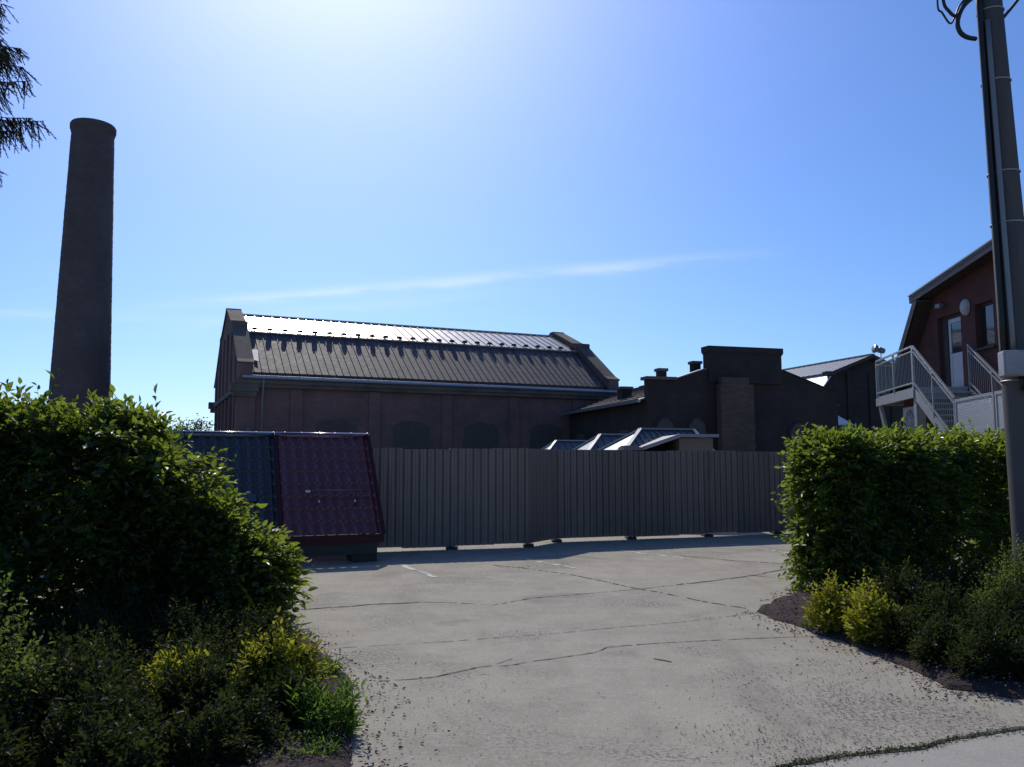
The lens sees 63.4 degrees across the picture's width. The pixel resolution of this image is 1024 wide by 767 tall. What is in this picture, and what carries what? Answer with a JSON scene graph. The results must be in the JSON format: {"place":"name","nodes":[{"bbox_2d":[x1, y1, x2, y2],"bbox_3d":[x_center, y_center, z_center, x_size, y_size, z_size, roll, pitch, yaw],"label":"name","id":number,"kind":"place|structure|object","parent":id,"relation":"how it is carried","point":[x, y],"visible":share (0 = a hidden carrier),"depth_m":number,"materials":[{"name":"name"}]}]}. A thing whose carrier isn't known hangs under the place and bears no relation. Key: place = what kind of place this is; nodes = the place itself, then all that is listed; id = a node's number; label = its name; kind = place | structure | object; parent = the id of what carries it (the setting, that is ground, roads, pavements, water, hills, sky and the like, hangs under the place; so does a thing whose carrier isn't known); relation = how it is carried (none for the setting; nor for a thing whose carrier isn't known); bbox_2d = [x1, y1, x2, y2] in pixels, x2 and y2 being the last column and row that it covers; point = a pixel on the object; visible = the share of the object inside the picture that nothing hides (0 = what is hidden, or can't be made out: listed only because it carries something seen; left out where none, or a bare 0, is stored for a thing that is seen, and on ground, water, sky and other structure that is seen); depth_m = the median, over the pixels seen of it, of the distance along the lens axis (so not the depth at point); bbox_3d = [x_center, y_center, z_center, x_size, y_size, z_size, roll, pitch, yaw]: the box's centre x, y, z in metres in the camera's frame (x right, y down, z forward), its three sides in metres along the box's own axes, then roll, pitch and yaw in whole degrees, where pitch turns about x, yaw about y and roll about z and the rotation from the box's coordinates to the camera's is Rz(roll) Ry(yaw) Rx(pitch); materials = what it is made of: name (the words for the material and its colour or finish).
{"place":"outdoors","nodes":[
{"label":"outdoors","id":0,"kind":"place"},
{"bbox_2d":[208,308,619,448],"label":"brick hall","id":1,"kind":"structure","parent":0,"point":[383,385],"depth_m":44.96,"materials":[{"name":"metal"}]},
{"bbox_2d":[314,418,356,432],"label":"window","id":2,"kind":"structure","parent":1,"relation":"in","point":[331,425],"depth_m":41.88,"materials":[{"name":"grey glass"}]},
{"bbox_2d":[391,419,430,448],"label":"window","id":3,"kind":"structure","parent":1,"relation":"in","point":[405,434],"depth_m":43.44,"materials":[{"name":"grey glass"}]},
{"bbox_2d":[462,421,498,448],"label":"window","id":4,"kind":"structure","parent":1,"relation":"in","point":[478,434],"depth_m":45.03,"materials":[{"name":"grey glass"}]},
{"bbox_2d":[529,423,562,448],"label":"window","id":5,"kind":"structure","parent":1,"relation":"in","point":[540,434],"depth_m":46.58,"materials":[{"name":"grey glass"}]},
{"bbox_2d":[0,0,1023,430],"label":"sky","id":6,"kind":"structure","parent":0,"point":[649,184],"materials":[{"name":"blue"}]},
{"bbox_2d":[26,529,1023,766],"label":"pavement","id":7,"kind":"structure","parent":0,"point":[479,580],"depth_m":7.09,"materials":[{"name":"concrete"}]},
{"bbox_2d":[0,0,56,188],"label":"spruce tree","id":8,"kind":"object","parent":7,"relation":"on","point":[7,63],"visible":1,"depth_m":11.80,"materials":[{"name":"green plant"}]},
{"bbox_2d":[12,611,353,766],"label":"soil bed","id":9,"kind":"object","parent":7,"relation":"on","point":[342,760],"visible":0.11,"depth_m":4.74,"materials":[{"name":"brown soil"}]},
{"bbox_2d":[0,689,44,766],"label":"spirea shrub","id":10,"kind":"object","parent":9,"relation":"on","point":[12,751],"visible":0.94,"depth_m":4.38,"materials":[{"name":"green plant"}]},
{"bbox_2d":[0,600,47,667],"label":"spirea shrub","id":11,"kind":"object","parent":9,"relation":"on","point":[15,622],"visible":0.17,"depth_m":6.63,"materials":[{"name":"green plant"}]},
{"bbox_2d":[0,584,51,634],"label":"spirea shrub","id":12,"kind":"object","parent":9,"relation":"on","point":[8,606],"visible":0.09,"depth_m":7.43,"materials":[{"name":"green plant"}]},
{"bbox_2d":[0,570,62,730],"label":"leafy shrub","id":13,"kind":"object","parent":9,"relation":"on","point":[9,650],"visible":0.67,"depth_m":5.01,"materials":[{"name":"green plant"}]},
{"bbox_2d":[0,590,148,667],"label":"spirea shrub","id":14,"kind":"object","parent":9,"relation":"on","point":[84,619],"visible":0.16,"depth_m":6.73,"materials":[{"name":"green plant"}]},
{"bbox_2d":[0,633,157,744],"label":"spirea shrub","id":15,"kind":"object","parent":9,"relation":"on","point":[67,675],"visible":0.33,"depth_m":5.02,"materials":[{"name":"green plant"}]},
{"bbox_2d":[24,619,153,688],"bbox_3d":[-3.041,2.033,5.921,0.903,0.668,1.392,3,-6,-25],"label":"spirea shrub","id":16,"kind":"object","parent":9,"relation":"on","point":[121,652],"visible":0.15,"depth_m":5.99,"materials":[{"name":"green plant"}]},
{"bbox_2d":[24,673,180,766],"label":"spirea shrub","id":17,"kind":"object","parent":9,"relation":"on","point":[64,735],"visible":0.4,"depth_m":4.51,"materials":[{"name":"green plant"}]},
{"bbox_2d":[53,712,170,766],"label":"spirea shrub","id":18,"kind":"object","parent":9,"relation":"on","point":[117,751],"visible":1,"depth_m":4.15,"materials":[{"name":"green plant"}]},
{"bbox_2d":[0,368,317,635],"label":"hornbeam hedge","id":19,"kind":"object","parent":9,"relation":"on","point":[160,517],"visible":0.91,"depth_m":8.03,"materials":[{"name":"green plant"}]},
{"bbox_2d":[137,632,216,701],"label":"spirea shrub","id":20,"kind":"object","parent":9,"relation":"on","point":[162,661],"visible":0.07,"depth_m":5.60,"materials":[{"name":"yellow plant"}]},
{"bbox_2d":[115,593,241,666],"bbox_3d":[-2.775,2.129,7.055,0.870,0.685,1.332,-2,-6,20],"label":"spirea shrub","id":21,"kind":"object","parent":9,"relation":"on","point":[163,628],"visible":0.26,"depth_m":6.96,"materials":[{"name":"green plant"}]},
{"bbox_2d":[136,621,258,684],"bbox_3d":[-2.396,2.093,6.289,1.142,0.592,0.798,-3,-6,30],"label":"spirea shrub","id":22,"kind":"object","parent":9,"relation":"on","point":[225,648],"visible":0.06,"depth_m":6.30,"materials":[{"name":"green plant"}]},
{"bbox_2d":[141,633,254,725],"bbox_3d":[-2.059,1.967,5.374,0.663,0.651,1.034,0,-6,0],"label":"spirea shrub","id":23,"kind":"object","parent":9,"relation":"on","point":[177,690],"visible":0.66,"depth_m":5.27,"materials":[{"name":"green plant"}]},
{"bbox_2d":[139,691,266,766],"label":"spirea shrub","id":24,"kind":"object","parent":9,"relation":"on","point":[206,739],"visible":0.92,"depth_m":4.49,"materials":[{"name":"green plant"}]},
{"bbox_2d":[193,680,290,748],"bbox_3d":[-1.633,2.026,4.877,0.621,0.518,0.488,2,-6,-23],"label":"spirea shrub","id":25,"kind":"object","parent":9,"relation":"on","point":[265,723],"visible":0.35,"depth_m":4.85,"materials":[{"name":"green plant"}]},
{"bbox_2d":[224,603,302,647],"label":"spirea shrub","id":26,"kind":"object","parent":9,"relation":"on","point":[261,622],"visible":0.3,"depth_m":7.36,"materials":[{"name":"green plant"}]},
{"bbox_2d":[239,619,303,652],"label":"spirea shrub","id":27,"kind":"object","parent":9,"relation":"on","point":[272,629],"depth_m":6.74,"materials":[{"name":"green plant"}]},
{"bbox_2d":[229,625,323,695],"bbox_3d":[-1.729,2.072,6.038,0.728,0.596,0.501,4,-7,-34],"label":"spirea shrub","id":28,"kind":"object","parent":9,"relation":"on","point":[270,641],"visible":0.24,"depth_m":5.97,"materials":[{"name":"green plant"}]},
{"bbox_2d":[227,606,339,698],"bbox_3d":[-1.674,1.986,6.013,0.833,0.735,0.541,3,-6,-28],"label":"spirea shrub","id":29,"kind":"object","parent":9,"relation":"on","point":[283,653],"visible":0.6,"depth_m":5.95,"materials":[{"name":"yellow plant"}]},
{"bbox_2d":[242,663,327,725],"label":"spirea shrub","id":30,"kind":"object","parent":9,"relation":"on","point":[275,691],"visible":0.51,"depth_m":5.31,"materials":[{"name":"green plant"}]},
{"bbox_2d":[262,728,344,760],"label":"weed clump","id":31,"kind":"object","parent":9,"relation":"on","point":[306,748],"visible":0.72,"depth_m":4.80,"materials":[{"name":"green plant"}]},
{"bbox_2d":[281,675,369,739],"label":"weed clump","id":32,"kind":"object","parent":9,"relation":"on","point":[345,709],"visible":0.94,"depth_m":5.17,"materials":[{"name":"green plant"}]},
{"bbox_2d":[311,650,346,675],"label":"weed clump","id":33,"kind":"object","parent":9,"relation":"on","point":[337,672],"visible":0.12,"depth_m":6.56,"materials":[{"name":"green plant"}]},
{"bbox_2d":[174,430,385,561],"bbox_3d":[-4.155,1.982,14.701,3.485,2.298,1.766,2,-6,-22],"label":"roof display","id":34,"kind":"object","parent":7,"relation":"on","point":[304,484],"visible":0.75,"depth_m":14.70,"materials":[{"name":"red metal"}]},
{"bbox_2d":[301,602,415,609],"bbox_3d":[-1.816,2.674,9.985,1.433,0.001,0.099,2,-6,-21],"label":"pavement crack","id":35,"kind":"object","parent":7,"relation":"on","point":[366,604],"visible":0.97,"depth_m":10.04,"materials":[{"name":"grey concrete"}]},
{"bbox_2d":[394,563,437,576],"bbox_3d":[-1.572,3.000,13.344,0.178,0.001,1.909,3,-6,-25],"label":"parking line","id":36,"kind":"object","parent":7,"relation":"on","point":[410,568],"visible":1,"depth_m":13.37,"materials":[{"name":"paint"}]},
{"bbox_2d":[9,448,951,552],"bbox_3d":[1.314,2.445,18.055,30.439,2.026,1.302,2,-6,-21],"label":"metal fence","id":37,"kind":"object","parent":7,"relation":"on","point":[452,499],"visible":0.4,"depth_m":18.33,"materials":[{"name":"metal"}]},
{"bbox_2d":[16,587,1023,766],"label":"leaf litter","id":38,"kind":"object","parent":7,"relation":"on","point":[372,711],"visible":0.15,"depth_m":6.17,"materials":[{"name":"brown plant"}]},
{"bbox_2d":[323,612,758,648],"bbox_3d":[0.509,2.527,8.473,5.087,0.001,0.190,2,-6,-22],"label":"pavement crack","id":39,"kind":"object","parent":7,"relation":"on","point":[521,635],"visible":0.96,"depth_m":8.13,"materials":[{"name":"grey concrete"}]},
{"bbox_2d":[521,558,576,567],"bbox_3d":[0.535,3.100,14.369,0.203,0.001,1.860,3,-6,-31],"label":"parking line","id":40,"kind":"object","parent":7,"relation":"on","point":[550,563],"visible":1,"depth_m":14.10,"materials":[{"name":"paint"}]},
{"bbox_2d":[446,584,677,604],"bbox_3d":[0.711,2.745,10.719,3.800,0.001,0.582,2,-6,-23],"label":"pavement crack","id":41,"kind":"object","parent":7,"relation":"on","point":[548,596],"visible":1,"depth_m":10.64,"materials":[{"name":"grey concrete"}]},
{"bbox_2d":[541,440,586,449],"bbox_3d":[3.009,3.843,36.153,4.695,2.743,2.395,2,-6,-18],"label":"display hut","id":42,"kind":"object","parent":7,"relation":"on","point":[564,444],"visible":0.16,"depth_m":35.86,"materials":[{"name":"blue metal"}]},
{"bbox_2d":[381,636,802,680],"bbox_3d":[0.913,2.433,7.511,4.373,0.001,0.395,2,-6,-24],"label":"pavement crack","id":43,"kind":"object","parent":7,"relation":"on","point":[566,656],"visible":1,"depth_m":7.33,"materials":[{"name":"grey concrete"}]},
{"bbox_2d":[572,433,625,449],"bbox_3d":[4.182,3.156,29.187,4.694,2.763,2.394,2,-6,-18],"label":"display hut","id":44,"kind":"object","parent":7,"relation":"on","point":[598,441],"visible":0.2,"depth_m":28.82,"materials":[{"name":"blue metal"}]},
{"bbox_2d":[495,565,743,607],"bbox_3d":[1.332,2.864,11.940,0.330,0.001,5.177,4,-7,-36],"label":"pavement crack","id":45,"kind":"object","parent":7,"relation":"on","point":[622,585],"visible":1,"depth_m":11.75,"materials":[{"name":"grey concrete"}]},
{"bbox_2d":[598,548,688,558],"bbox_3d":[2.496,3.240,15.816,0.234,0.001,2.336,4,-7,-37],"label":"parking line","id":46,"kind":"object","parent":7,"relation":"on","point":[643,553],"visible":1,"depth_m":15.76,"materials":[{"name":"paint"}]},
{"bbox_2d":[597,428,713,450],"bbox_3d":[4.121,2.695,24.457,3.062,2.767,2.393,2,-6,-18],"label":"display hut","id":47,"kind":"object","parent":7,"relation":"on","point":[638,437],"visible":0.33,"depth_m":24.38,"materials":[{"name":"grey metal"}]},
{"bbox_2d":[639,434,718,450],"bbox_3d":[4.520,2.734,23.615,2.176,2.525,2.055,1,-6,-6],"label":"kiosk","id":48,"kind":"object","parent":7,"relation":"on","point":[689,442],"visible":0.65,"depth_m":22.91,"materials":[{"name":"grey metal"}]},
{"bbox_2d":[346,584,1023,766],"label":"debris","id":49,"kind":"object","parent":7,"relation":"on","point":[784,718],"visible":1,"depth_m":5.47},
{"bbox_2d":[681,569,784,583],"bbox_3d":[3.636,2.938,12.710,3.262,0.001,0.198,5,-7,-40],"label":"pavement crack","id":50,"kind":"object","parent":7,"relation":"on","point":[738,577],"visible":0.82,"depth_m":12.48,"materials":[{"name":"grey concrete"}]},
{"bbox_2d":[707,541,788,552],"bbox_3d":[4.826,3.354,16.988,0.232,0.001,2.837,2,-6,-23],"label":"parking line","id":51,"kind":"object","parent":7,"relation":"on","point":[751,547],"visible":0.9,"depth_m":16.79,"materials":[{"name":"paint"}]},
{"bbox_2d":[757,575,1023,698],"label":"soil bed","id":52,"kind":"object","parent":7,"relation":"on","point":[1011,689],"visible":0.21,"depth_m":7.06,"materials":[{"name":"brown soil"}]},
{"bbox_2d":[797,618,818,629],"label":"weed clump","id":53,"kind":"object","parent":52,"relation":"on","point":[806,623],"visible":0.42,"depth_m":8.55,"materials":[{"name":"green plant"}]},
{"bbox_2d":[801,568,856,633],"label":"spirea shrub","id":54,"kind":"object","parent":52,"relation":"on","point":[825,610],"visible":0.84,"depth_m":8.26,"materials":[{"name":"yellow plant"}]},
{"bbox_2d":[838,569,902,647],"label":"spirea shrub","id":55,"kind":"object","parent":52,"relation":"on","point":[864,621],"visible":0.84,"depth_m":7.65,"materials":[{"name":"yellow plant"}]},
{"bbox_2d":[771,417,1012,594],"bbox_3d":[6.490,1.788,11.828,6.360,2.657,2.008,2,-6,-21],"label":"hornbeam hedge","id":56,"kind":"object","parent":52,"relation":"on","point":[886,483],"visible":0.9,"depth_m":10.75,"materials":[{"name":"green plant"}]},
{"bbox_2d":[847,557,940,610],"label":"spirea shrub","id":57,"kind":"object","parent":52,"relation":"on","point":[900,591],"visible":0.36,"depth_m":8.53,"materials":[{"name":"green plant"}]},
{"bbox_2d":[872,600,924,652],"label":"spirea shrub","id":58,"kind":"object","parent":52,"relation":"on","point":[899,633],"visible":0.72,"depth_m":7.35,"materials":[{"name":"green plant"}]},
{"bbox_2d":[889,599,921,618],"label":"spirea shrub","id":59,"kind":"object","parent":52,"relation":"on","point":[894,605],"visible":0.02,"depth_m":7.94,"materials":[{"name":"green plant"}]},
{"bbox_2d":[906,608,967,664],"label":"spirea shrub","id":60,"kind":"object","parent":52,"relation":"on","point":[934,638],"visible":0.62,"depth_m":6.85,"materials":[{"name":"green plant"}]},
{"bbox_2d":[900,572,994,631],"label":"spirea shrub","id":61,"kind":"object","parent":52,"relation":"on","point":[944,599],"visible":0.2,"depth_m":7.76,"materials":[{"name":"green plant"}]},
{"bbox_2d":[905,545,996,606],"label":"spirea shrub","id":62,"kind":"object","parent":52,"relation":"on","point":[949,574],"visible":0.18,"depth_m":8.89,"materials":[{"name":"green plant"}]},
{"bbox_2d":[940,609,1023,680],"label":"spirea shrub","id":63,"kind":"object","parent":52,"relation":"on","point":[977,653],"visible":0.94,"depth_m":6.40,"materials":[{"name":"green plant"}]},
{"bbox_2d":[942,595,1023,647],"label":"spirea shrub","id":64,"kind":"object","parent":52,"relation":"on","point":[965,622],"visible":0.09,"depth_m":6.99,"materials":[{"name":"green plant"}]},
{"bbox_2d":[965,533,1023,612],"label":"leafy shrub","id":65,"kind":"object","parent":52,"relation":"on","point":[1010,571],"visible":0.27,"depth_m":8.04,"materials":[{"name":"green plant"}]},
{"bbox_2d":[975,0,1023,573],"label":"utility pole","id":66,"kind":"object","parent":52,"relation":"on","point":[1006,203],"visible":0.98,"depth_m":8.57,"materials":[{"name":"metal"}]},
{"bbox_2d":[936,0,963,23],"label":"overhead cable","id":67,"kind":"object","parent":66,"relation":"attached to","point":[943,14],"visible":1,"depth_m":8.71,"materials":[{"name":"black rubber"}]},
{"bbox_2d":[941,0,965,16],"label":"overhead cable","id":68,"kind":"object","parent":66,"relation":"attached to","point":[949,11],"visible":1,"depth_m":8.71,"materials":[{"name":"black rubber"}]},
{"bbox_2d":[955,0,976,40],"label":"overhead cable","id":69,"kind":"object","parent":66,"relation":"attached to","point":[961,33],"visible":1,"depth_m":8.70,"materials":[{"name":"black rubber"}]},
{"bbox_2d":[1004,0,1018,18],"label":"overhead cable","id":70,"kind":"object","parent":66,"relation":"attached to","point":[1010,8],"visible":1,"depth_m":8.82,"materials":[{"name":"black rubber"}]},
{"bbox_2d":[983,571,1023,632],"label":"spirea shrub","id":71,"kind":"object","parent":52,"relation":"on","point":[1018,608],"visible":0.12,"depth_m":7.42,"materials":[{"name":"green plant"}]},
{"bbox_2d":[999,626,1023,681],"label":"spirea shrub","id":72,"kind":"object","parent":52,"relation":"on","point":[1019,663],"visible":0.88,"depth_m":6.32,"materials":[{"name":"green plant"}]},
{"bbox_2d":[875,344,1003,515],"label":"steel staircase","id":73,"kind":"structure","parent":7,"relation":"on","point":[991,414],"depth_m":21.16,"materials":[{"name":"grey metal"}]},
{"bbox_2d":[617,445,642,450],"bbox_3d":[3.225,2.797,22.566,0.560,2.198,0.730,1,-6,-6],"label":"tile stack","id":74,"kind":"object","parent":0,"point":[630,447],"visible":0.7,"depth_m":22.32,"materials":[{"name":"tile"}]},
{"bbox_2d":[782,344,904,433],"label":"warehouse","id":75,"kind":"structure","parent":0,"point":[850,382],"depth_m":50.04,"materials":[{"name":"metal"}]},
{"bbox_2d":[791,730,1023,766],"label":"sidewalk","id":76,"kind":"structure","parent":0,"point":[1004,750],"depth_m":4.82,"materials":[{"name":"concrete"}]},
{"bbox_2d":[768,725,1023,766],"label":"moss","id":77,"kind":"object","parent":76,"relation":"on","point":[839,757],"visible":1,"depth_m":4.91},
{"bbox_2d":[775,726,1023,766],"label":"pavement joint","id":78,"kind":"object","parent":76,"relation":"on","point":[987,733],"visible":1,"depth_m":4.93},
{"bbox_2d":[886,238,1006,521],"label":"red house","id":79,"kind":"structure","parent":0,"point":[952,313],"depth_m":22.62,"materials":[{"name":"paint"}]},
{"bbox_2d":[903,406,926,436],"bbox_3d":[11.677,1.267,23.522,0.802,1.212,0.840,0,-6,4],"label":"air conditioner","id":80,"kind":"object","parent":79,"relation":"attached to","point":[908,415],"visible":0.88,"depth_m":23.34,"materials":[{"name":"white paint"}]},
{"bbox_2d":[941,313,963,386],"bbox_3d":[12.226,-0.875,22.828,0.140,2.038,1.096,0,-6,-3],"label":"door","id":81,"kind":"structure","parent":79,"relation":"in","point":[950,325],"depth_m":22.94,"materials":[{"name":"white plastic"}]},
{"bbox_2d":[973,301,996,350],"bbox_3d":[12.209,-1.491,21.308,0.260,1.230,0.880,0,-6,-3],"label":"window","id":82,"kind":"structure","parent":79,"relation":"in","point":[986,315],"depth_m":21.43,"materials":[{"name":"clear glass"}]},
{"label":"ground","id":83,"kind":"structure","parent":0,"visible":0},
{"bbox_2d":[48,118,116,414],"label":"factory chimney","id":84,"kind":"object","parent":83,"relation":"on","point":[81,354],"visible":0.7,"depth_m":46.87,"materials":[{"name":"brick"}]},
{"bbox_2d":[167,413,213,444],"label":"deciduous tree","id":85,"kind":"object","parent":83,"relation":"on","point":[196,425],"visible":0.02,"depth_m":66.16,"materials":[{"name":"green plant"}]},
{"bbox_2d":[561,345,839,451],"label":"brick workshop","id":86,"kind":"structure","parent":83,"relation":"on","point":[746,399],"depth_m":38.23,"materials":[{"name":"brick"}]},
{"bbox_2d":[577,434,583,439],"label":"window","id":87,"kind":"structure","parent":86,"relation":"in","point":[579,437],"depth_m":45.09,"materials":[{"name":"grey glass"}]},
{"bbox_2d":[619,430,628,433],"bbox_3d":[5.355,2.820,39.362,0.080,1.200,1.100,2,-6,-15],"label":"window","id":88,"kind":"structure","parent":86,"relation":"in","point":[622,431],"depth_m":39.31,"materials":[{"name":"grey glass"}]},
{"bbox_2d":[654,416,674,427],"bbox_3d":[6.818,2.307,36.928,1.000,1.750,0.105,2,-6,-15],"label":"window","id":89,"kind":"structure","parent":86,"relation":"in","point":[664,421],"depth_m":36.93,"materials":[{"name":"glass"}]},
{"bbox_2d":[687,416,707,437],"bbox_3d":[8.360,2.349,37.354,1.000,1.750,0.105,2,-6,-15],"label":"window","id":90,"kind":"structure","parent":86,"relation":"in","point":[696,422],"depth_m":37.37,"materials":[{"name":"glass"}]},
{"bbox_2d":[788,421,807,449],"bbox_3d":[13.419,2.559,38.743,1.100,1.600,0.105,2,-6,-15],"label":"window","id":91,"kind":"structure","parent":86,"relation":"in","point":[796,425],"depth_m":38.69,"materials":[{"name":"glass"}]},
{"bbox_2d":[838,416,853,430],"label":"lean to shed","id":92,"kind":"object","parent":83,"relation":"on","point":[842,421],"visible":0.04,"depth_m":43.82,"materials":[{"name":"metal"}]}
]}

